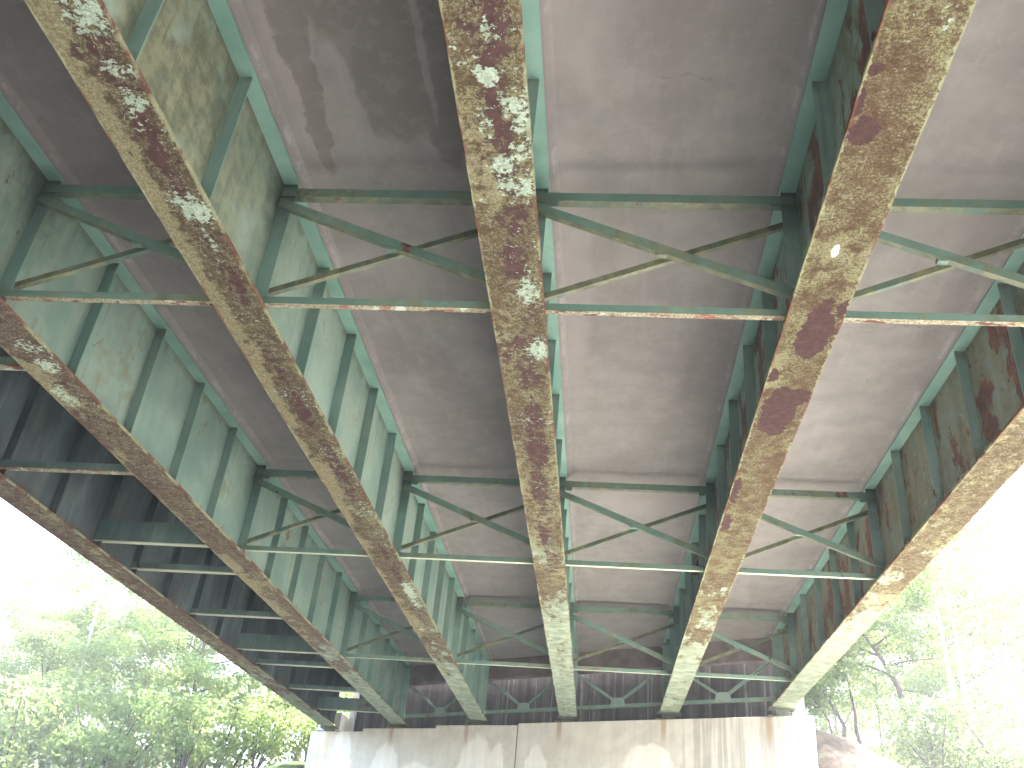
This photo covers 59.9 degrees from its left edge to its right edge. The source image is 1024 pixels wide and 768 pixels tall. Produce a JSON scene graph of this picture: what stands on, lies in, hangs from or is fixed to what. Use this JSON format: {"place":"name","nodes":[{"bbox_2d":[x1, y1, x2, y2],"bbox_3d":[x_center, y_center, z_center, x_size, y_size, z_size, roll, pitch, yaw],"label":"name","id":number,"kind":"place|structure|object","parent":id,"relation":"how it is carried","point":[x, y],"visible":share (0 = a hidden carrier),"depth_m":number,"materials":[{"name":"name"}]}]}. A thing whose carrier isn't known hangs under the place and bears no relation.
{"place":"outdoors","nodes":[
{"label":"outdoors","id":0,"kind":"place"},
{"bbox_2d":[23,729,905,767],"bbox_3d":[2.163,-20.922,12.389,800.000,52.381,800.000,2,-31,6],"label":"ground","id":1,"kind":"structure","parent":0,"point":[834,751],"depth_m":19.83,"materials":[{"name":"soil"}]},
{"bbox_2d":[0,672,78,767],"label":"shrub","id":2,"kind":"object","parent":1,"relation":"on","point":[12,740],"visible":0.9,"depth_m":27.11,"materials":[{"name":"green plant"}]},
{"bbox_2d":[0,623,82,763],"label":"broadleaf tree","id":3,"kind":"object","parent":1,"relation":"on","point":[14,650],"visible":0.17,"depth_m":36.90,"materials":[{"name":"green plant"}]},
{"bbox_2d":[2,650,122,767],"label":"broadleaf tree","id":4,"kind":"object","parent":1,"relation":"on","point":[56,766],"visible":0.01,"depth_m":44.72,"materials":[{"name":"green plant"}]},
{"bbox_2d":[0,599,131,767],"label":"broadleaf tree","id":5,"kind":"object","parent":1,"relation":"on","point":[48,604],"visible":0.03,"depth_m":40.66,"materials":[{"name":"green plant"}]},
{"bbox_2d":[0,585,137,765],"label":"broadleaf tree","id":6,"kind":"object","parent":1,"relation":"on","point":[44,614],"visible":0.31,"depth_m":35.30,"materials":[{"name":"green plant"}]},
{"bbox_2d":[0,542,177,767],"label":"broadleaf tree","id":7,"kind":"object","parent":1,"relation":"on","point":[93,658],"visible":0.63,"depth_m":32.07,"materials":[{"name":"green plant"}]},
{"bbox_2d":[17,669,173,767],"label":"shrub","id":8,"kind":"object","parent":1,"relation":"on","point":[111,751],"visible":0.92,"depth_m":27.59,"materials":[{"name":"green plant"}]},
{"bbox_2d":[70,680,211,767],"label":"shrub","id":9,"kind":"object","parent":1,"relation":"on","point":[137,753],"visible":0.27,"depth_m":30.95,"materials":[{"name":"green plant"}]},
{"bbox_2d":[44,608,248,767],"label":"broadleaf tree","id":10,"kind":"object","parent":1,"relation":"on","point":[160,665],"visible":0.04,"depth_m":44.14,"materials":[{"name":"green plant"}]},
{"bbox_2d":[72,592,221,765],"bbox_3d":[-15.905,14.350,37.521,6.748,11.122,8.704,9,-31,-5],"label":"broadleaf tree","id":11,"kind":"object","parent":1,"relation":"on","point":[151,678],"visible":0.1,"depth_m":38.01,"materials":[{"name":"green plant"}]},
{"bbox_2d":[55,579,259,767],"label":"broadleaf tree","id":12,"kind":"object","parent":1,"relation":"on","point":[144,668],"visible":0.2,"depth_m":34.41,"materials":[{"name":"green plant"}]},
{"bbox_2d":[114,593,250,767],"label":"broadleaf tree","id":13,"kind":"object","parent":1,"relation":"on","point":[140,611],"visible":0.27,"depth_m":30.31,"materials":[{"name":"green plant"}]},
{"bbox_2d":[134,685,267,767],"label":"shrub","id":14,"kind":"object","parent":1,"relation":"on","point":[187,742],"visible":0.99,"depth_m":27.72,"materials":[{"name":"green plant"}]},
{"bbox_2d":[142,669,302,767],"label":"shrub","id":15,"kind":"object","parent":1,"relation":"on","point":[238,759],"visible":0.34,"depth_m":30.97,"materials":[{"name":"green plant"}]},
{"bbox_2d":[169,659,288,767],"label":"broadleaf tree","id":16,"kind":"object","parent":1,"relation":"on","point":[260,685],"depth_m":43.30,"materials":[{"name":"green plant"}]},
{"bbox_2d":[228,694,314,767],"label":"shrub","id":17,"kind":"object","parent":1,"relation":"on","point":[267,748],"visible":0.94,"depth_m":27.73,"materials":[{"name":"green plant"}]},
{"bbox_2d":[230,669,337,760],"bbox_3d":[-9.267,13.279,41.076,10.812,13.814,8.382,-22,-40,38],"label":"broadleaf tree","id":18,"kind":"object","parent":1,"relation":"on","point":[261,688],"depth_m":39.30,"materials":[{"name":"green plant"}]},
{"bbox_2d":[229,683,352,761],"bbox_3d":[-7.294,11.940,31.508,6.261,4.924,4.614,5,-31,2],"label":"shrub","id":19,"kind":"object","parent":1,"relation":"on","point":[303,735],"visible":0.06,"depth_m":31.57,"materials":[{"name":"green plant"}]},
{"bbox_2d":[255,686,351,765],"bbox_3d":[-8.364,10.561,33.339,6.147,9.520,6.349,-8,-33,22],"label":"broadleaf tree","id":20,"kind":"object","parent":1,"relation":"on","point":[271,762],"depth_m":35.05,"materials":[{"name":"green plant"}]},
{"bbox_2d":[304,729,311,761],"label":"broadleaf tree","id":21,"kind":"object","parent":1,"relation":"on","point":[306,751],"depth_m":29.40,"materials":[{"name":"green plant"}]},
{"bbox_2d":[294,692,353,751],"bbox_3d":[-5.831,11.036,28.787,2.982,3.143,2.509,19,-33,-20],"label":"shrub","id":22,"kind":"object","parent":1,"relation":"on","point":[315,727],"visible":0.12,"depth_m":28.56,"materials":[{"name":"green plant"}]},
{"bbox_2d":[304,662,817,767],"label":"abutment","id":23,"kind":"object","parent":1,"relation":"on","point":[739,735],"visible":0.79,"depth_m":21.50,"materials":[{"name":"concrete"}]},
{"bbox_2d":[0,346,342,726],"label":"steel girder","id":24,"kind":"object","parent":23,"relation":"on","point":[38,422],"visible":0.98,"depth_m":14.00,"materials":[{"name":"metal"}]},
{"bbox_2d":[0,356,25,370],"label":"angle strut","id":25,"kind":"object","parent":24,"relation":"attached to","point":[8,363],"visible":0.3,"depth_m":8.87,"materials":[{"name":"paint"}]},
{"bbox_2d":[0,459,132,474],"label":"angle strut","id":26,"kind":"object","parent":24,"relation":"attached to","point":[66,467],"visible":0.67,"depth_m":11.03,"materials":[{"name":"paint"}]},
{"bbox_2d":[94,520,208,547],"bbox_3d":[-5.124,2.239,13.246,2.152,0.382,0.090,3,-31,5],"label":"channel strut","id":27,"kind":"object","parent":24,"relation":"attached to","point":[147,533],"visible":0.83,"depth_m":13.22,"materials":[{"name":"paint"}]},
{"bbox_2d":[131,562,236,574],"bbox_3d":[-5.038,2.966,14.241,2.152,0.159,0.090,3,-31,5],"label":"angle strut","id":28,"kind":"object","parent":24,"relation":"attached to","point":[184,568],"visible":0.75,"depth_m":14.22,"materials":[{"name":"paint"}]},
{"bbox_2d":[190,608,281,618],"bbox_3d":[-4.847,4.230,16.342,2.152,0.159,0.090,3,-31,5],"label":"angle strut","id":29,"kind":"object","parent":24,"relation":"attached to","point":[236,613],"visible":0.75,"depth_m":16.32,"materials":[{"name":"paint"}]},
{"bbox_2d":[237,633,317,653],"bbox_3d":[-4.641,5.425,18.543,2.152,0.382,0.090,3,-31,5],"label":"channel strut","id":30,"kind":"object","parent":24,"relation":"attached to","point":[273,643],"visible":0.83,"depth_m":18.52,"materials":[{"name":"paint"}]},
{"bbox_2d":[256,658,333,668],"bbox_3d":[-4.555,6.152,19.537,2.152,0.159,0.090,3,-31,5],"label":"angle strut","id":31,"kind":"object","parent":24,"relation":"attached to","point":[293,663],"visible":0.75,"depth_m":19.52,"materials":[{"name":"paint"}]},
{"bbox_2d":[289,684,358,692],"bbox_3d":[-4.364,7.417,21.639,2.152,0.159,0.090,3,-31,5],"label":"angle strut","id":32,"kind":"object","parent":24,"relation":"attached to","point":[323,688],"visible":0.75,"depth_m":21.62,"materials":[{"name":"paint"}]},
{"bbox_2d":[316,696,378,712],"bbox_3d":[-4.158,8.611,23.840,2.152,0.382,0.090,3,-31,5],"label":"channel strut","id":33,"kind":"object","parent":24,"relation":"attached to","point":[344,704],"visible":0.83,"depth_m":23.82,"materials":[{"name":"paint"}]},
{"bbox_2d":[0,0,1023,686],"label":"bridge deck","id":34,"kind":"structure","parent":24,"relation":"on","point":[678,96],"depth_m":9.01,"materials":[{"name":"concrete"}]},
{"bbox_2d":[317,726,338,730],"bbox_3d":[-5.152,9.813,25.178,0.620,0.148,0.370,2,-31,6],"label":"bearing","id":35,"kind":"object","parent":23,"relation":"on","point":[325,728],"visible":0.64,"depth_m":25.08,"materials":[{"name":"paint"}]},
{"bbox_2d":[386,723,409,727],"bbox_3d":[-3.058,9.296,24.050,0.620,0.146,0.370,2,-31,6],"label":"bearing","id":36,"kind":"object","parent":23,"relation":"on","point":[394,725],"visible":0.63,"depth_m":23.95,"materials":[{"name":"paint"}]},
{"bbox_2d":[0,92,412,724],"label":"steel girder","id":37,"kind":"object","parent":36,"relation":"on","point":[130,388],"visible":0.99,"depth_m":10.61,"materials":[{"name":"metal"}]},
{"bbox_2d":[0,184,253,305],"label":"cross frame","id":38,"kind":"object","parent":37,"relation":"attached to","point":[142,244],"visible":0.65,"depth_m":7.92,"materials":[{"name":"paint"}]},
{"bbox_2d":[238,469,368,556],"bbox_3d":[-2.846,1.912,13.312,2.302,1.372,0.130,3,-31,5],"label":"cross frame","id":39,"kind":"object","parent":37,"relation":"attached to","point":[321,513],"visible":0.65,"depth_m":13.24,"materials":[{"name":"paint"}]},
{"bbox_2d":[346,595,432,661],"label":"cross frame","id":40,"kind":"object","parent":37,"relation":"attached to","point":[398,628],"visible":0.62,"depth_m":18.56,"materials":[{"name":"paint"}]},
{"bbox_2d":[404,683,465,717],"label":"end frame","id":41,"kind":"object","parent":37,"relation":"attached to","point":[439,711],"visible":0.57,"depth_m":23.74,"materials":[{"name":"paint"}]},
{"bbox_2d":[465,720,489,724],"bbox_3d":[-0.865,8.757,22.869,0.620,0.148,0.370,2,-31,6],"label":"bearing","id":42,"kind":"object","parent":23,"relation":"on","point":[476,722],"visible":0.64,"depth_m":22.77,"materials":[{"name":"paint"}]},
{"bbox_2d":[24,0,489,720],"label":"steel girder","id":43,"kind":"object","parent":42,"relation":"on","point":[174,94],"visible":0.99,"depth_m":7.63,"materials":[{"name":"metal"}]},
{"bbox_2d":[261,188,490,312],"bbox_3d":[-1.026,-1.205,7.846,2.341,1.373,0.130,3,-31,5],"label":"cross frame","id":44,"kind":"object","parent":43,"relation":"attached to","point":[397,250],"visible":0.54,"depth_m":7.80,"materials":[{"name":"paint"}]},
{"bbox_2d":[397,475,532,563],"bbox_3d":[-0.542,1.985,13.148,2.341,1.373,0.130,3,-31,5],"label":"cross frame","id":45,"kind":"object","parent":43,"relation":"attached to","point":[475,520],"visible":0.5,"depth_m":13.12,"materials":[{"name":"paint"}]},
{"bbox_2d":[456,600,550,668],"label":"cross frame","id":46,"kind":"object","parent":43,"relation":"attached to","point":[507,633],"visible":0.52,"depth_m":18.44,"materials":[{"name":"paint"}]},
{"bbox_2d":[485,679,557,714],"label":"end frame","id":47,"kind":"object","parent":43,"relation":"attached to","point":[523,708],"visible":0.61,"depth_m":22.49,"materials":[{"name":"paint"}]},
{"bbox_2d":[555,716,578,721],"bbox_3d":[1.364,8.213,21.666,0.620,0.159,0.370,2,-31,6],"label":"bearing","id":48,"kind":"object","parent":23,"relation":"on","point":[567,719],"visible":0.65,"depth_m":21.57,"materials":[{"name":"paint"}]},
{"bbox_2d":[439,0,577,716],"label":"steel girder","id":49,"kind":"object","parent":48,"relation":"on","point":[494,49],"visible":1,"depth_m":6.94,"materials":[{"name":"metal"}]},
{"bbox_2d":[576,667,661,709],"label":"end frame","id":50,"kind":"object","parent":49,"relation":"attached to","point":[617,702],"visible":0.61,"depth_m":21.26,"materials":[{"name":"paint"}]},
{"bbox_2d":[570,605,674,674],"bbox_3d":[2.279,5.261,18.304,2.363,1.373,0.130,3,-31,5],"label":"cross frame","id":51,"kind":"object","parent":49,"relation":"attached to","point":[630,642],"visible":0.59,"depth_m":18.31,"materials":[{"name":"paint"}]},
{"bbox_2d":[559,481,713,571],"bbox_3d":[1.793,2.059,12.982,2.363,1.373,0.130,3,-31,5],"label":"cross frame","id":52,"kind":"object","parent":49,"relation":"attached to","point":[635,526],"visible":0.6,"depth_m":12.99,"materials":[{"name":"paint"}]},
{"bbox_2d":[536,192,795,320],"bbox_3d":[1.310,-1.131,7.679,2.363,1.373,0.130,3,-31,5],"label":"cross frame","id":53,"kind":"object","parent":49,"relation":"attached to","point":[666,255],"visible":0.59,"depth_m":7.67,"materials":[{"name":"paint"}]},
{"bbox_2d":[655,711,681,719],"bbox_3d":[3.614,7.670,20.446,0.620,0.187,0.370,2,-31,6],"label":"bearing","id":54,"kind":"object","parent":23,"relation":"on","point":[669,715],"visible":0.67,"depth_m":20.36,"materials":[{"name":"paint"}]},
{"bbox_2d":[660,0,976,712],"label":"steel girder","id":55,"kind":"object","parent":54,"relation":"on","point":[879,69],"visible":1,"depth_m":7.02,"materials":[{"name":"metal"}]},
{"bbox_2d":[683,662,774,704],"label":"end frame","id":56,"kind":"object","parent":55,"relation":"attached to","point":[722,697],"visible":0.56,"depth_m":20.04,"materials":[{"name":"paint"}]},
{"bbox_2d":[695,613,797,681],"bbox_3d":[4.610,5.335,18.138,2.333,1.372,0.130,3,-31,5],"label":"cross frame","id":57,"kind":"object","parent":55,"relation":"attached to","point":[746,648],"visible":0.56,"depth_m":18.06,"materials":[{"name":"paint"}]},
{"bbox_2d":[738,489,885,579],"bbox_3d":[4.125,2.133,12.816,2.333,1.372,0.130,3,-31,5],"label":"cross frame","id":58,"kind":"object","parent":55,"relation":"attached to","point":[799,533],"visible":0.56,"depth_m":12.74,"materials":[{"name":"paint"}]},
{"bbox_2d":[843,198,1023,326],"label":"cross frame","id":59,"kind":"object","parent":55,"relation":"attached to","point":[944,260],"visible":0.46,"depth_m":7.46,"materials":[{"name":"paint"}]},
{"bbox_2d":[767,706,795,716],"bbox_3d":[5.835,7.135,19.242,0.620,0.215,0.370,2,-31,6],"label":"bearing","id":60,"kind":"object","parent":23,"relation":"on","point":[782,711],"visible":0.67,"depth_m":19.16,"materials":[{"name":"paint"}]},
{"bbox_2d":[771,234,1023,707],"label":"steel girder","id":61,"kind":"object","parent":23,"relation":"on","point":[951,463],"visible":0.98,"depth_m":10.93,"materials":[{"name":"metal"}]},
{"bbox_2d":[814,667,861,741],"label":"broadleaf tree","id":62,"kind":"object","parent":1,"relation":"on","point":[846,702],"visible":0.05,"depth_m":33.25,"materials":[{"name":"green plant"}]},
{"bbox_2d":[804,655,874,733],"bbox_3d":[8.779,9.590,26.039,3.331,3.667,3.123,28,-37,-33],"label":"crooked tree","id":63,"kind":"object","parent":1,"relation":"on","point":[815,700],"visible":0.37,"depth_m":25.90,"materials":[{"name":"green plant"}]},
{"bbox_2d":[819,648,859,737],"bbox_3d":[8.265,8.856,25.708,3.384,4.680,3.267,-14,-36,30],"label":"crooked tree","id":64,"kind":"object","parent":1,"relation":"on","point":[844,731],"visible":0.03,"depth_m":25.20,"materials":[{"name":"green plant"}]},
{"bbox_2d":[804,630,917,757],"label":"broadleaf tree","id":65,"kind":"object","parent":1,"relation":"on","point":[823,722],"visible":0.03,"depth_m":41.21,"materials":[{"name":"green plant"}]},
{"bbox_2d":[834,627,909,745],"bbox_3d":[10.303,9.530,27.658,3.844,6.848,3.209,18,-32,-19],"label":"straight tree","id":66,"kind":"object","parent":1,"relation":"on","point":[857,734],"visible":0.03,"depth_m":27.23,"materials":[{"name":"green plant"}]},
{"bbox_2d":[837,610,918,753],"bbox_3d":[12.815,11.620,30.742,3.065,8.511,4.330,-11,-34,26],"label":"straight tree","id":67,"kind":"object","parent":1,"relation":"on","point":[872,690],"visible":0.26,"depth_m":31.42,"materials":[{"name":"green plant"}]},
{"bbox_2d":[827,611,950,733],"bbox_3d":[12.767,12.679,35.338,7.592,10.861,7.546,18,-33,-19],"label":"broadleaf tree","id":68,"kind":"object","parent":1,"relation":"on","point":[847,717],"visible":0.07,"depth_m":34.41,"materials":[{"name":"green plant"}]},
{"bbox_2d":[833,616,956,766],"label":"crooked tree","id":69,"kind":"object","parent":1,"relation":"on","point":[864,641],"visible":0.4,"depth_m":25.57,"materials":[{"name":"green plant"}]},
{"bbox_2d":[884,742,945,767],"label":"shrub","id":70,"kind":"object","parent":1,"relation":"on","point":[893,751],"visible":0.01,"depth_m":26.67,"materials":[{"name":"green plant"}]},
{"bbox_2d":[825,586,1023,766],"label":"broadleaf tree","id":71,"kind":"object","parent":1,"relation":"on","point":[874,731],"visible":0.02,"depth_m":40.57,"materials":[{"name":"green plant"}]},
{"bbox_2d":[843,565,1023,766],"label":"broadleaf tree","id":72,"kind":"object","parent":1,"relation":"on","point":[923,687],"visible":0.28,"depth_m":31.54,"materials":[{"name":"green plant"}]},
{"bbox_2d":[865,688,1020,767],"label":"shrub","id":73,"kind":"object","parent":1,"relation":"on","point":[922,758],"visible":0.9,"depth_m":22.55,"materials":[{"name":"green plant"}]},
{"bbox_2d":[874,728,1014,767],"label":"shrub","id":74,"kind":"object","parent":1,"relation":"on","point":[895,758],"visible":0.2,"depth_m":23.74,"materials":[{"name":"green plant"}]},
{"bbox_2d":[867,514,1023,767],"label":"pale tree","id":75,"kind":"object","parent":1,"relation":"on","point":[929,571],"visible":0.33,"depth_m":24.57,"materials":[{"name":"green plant"}]},
{"bbox_2d":[886,487,1023,764],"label":"pale tree","id":76,"kind":"object","parent":1,"relation":"on","point":[953,630],"visible":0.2,"depth_m":25.34,"materials":[{"name":"green plant"}]},
{"bbox_2d":[898,578,1023,765],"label":"straight tree","id":77,"kind":"object","parent":1,"relation":"on","point":[969,634],"visible":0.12,"depth_m":31.74,"materials":[{"name":"green plant"}]},
{"bbox_2d":[903,588,1023,755],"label":"broadleaf tree","id":78,"kind":"object","parent":1,"relation":"on","point":[1016,637],"visible":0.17,"depth_m":33.11,"materials":[{"name":"green plant"}]},
{"bbox_2d":[911,717,1023,767],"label":"shrub","id":79,"kind":"object","parent":1,"relation":"on","point":[1021,720],"visible":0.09,"depth_m":25.01,"materials":[{"name":"green plant"}]},
{"bbox_2d":[912,685,1023,767],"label":"shrub","id":80,"kind":"object","parent":1,"relation":"on","point":[991,759],"visible":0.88,"depth_m":22.27,"materials":[{"name":"green plant"}]},
{"bbox_2d":[919,511,1023,754],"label":"pale tree","id":81,"kind":"object","parent":1,"relation":"on","point":[1008,675],"visible":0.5,"depth_m":27.38,"materials":[{"name":"green plant"}]},
{"bbox_2d":[954,623,1023,740],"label":"broadleaf tree","id":82,"kind":"object","parent":1,"relation":"on","point":[1016,668],"visible":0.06,"depth_m":39.15,"materials":[{"name":"green plant"}]},
{"bbox_2d":[995,749,1023,767],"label":"shrub","id":83,"kind":"object","parent":1,"relation":"on","point":[1010,761],"visible":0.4,"depth_m":21.79,"materials":[{"name":"green plant"}]},
{"bbox_2d":[0,464,1023,767],"label":"sky","id":84,"kind":"structure","parent":0,"point":[21,538],"materials":[{"name":"white"}]},
{"bbox_2d":[828,731,885,755],"bbox_3d":[10.211,11.703,27.533,2.488,2.276,2.769,0,-31,10],"label":"shrub","id":85,"kind":"object","parent":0,"point":[866,741],"visible":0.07,"depth_m":27.36,"materials":[{"name":"green plant"}]}
]}

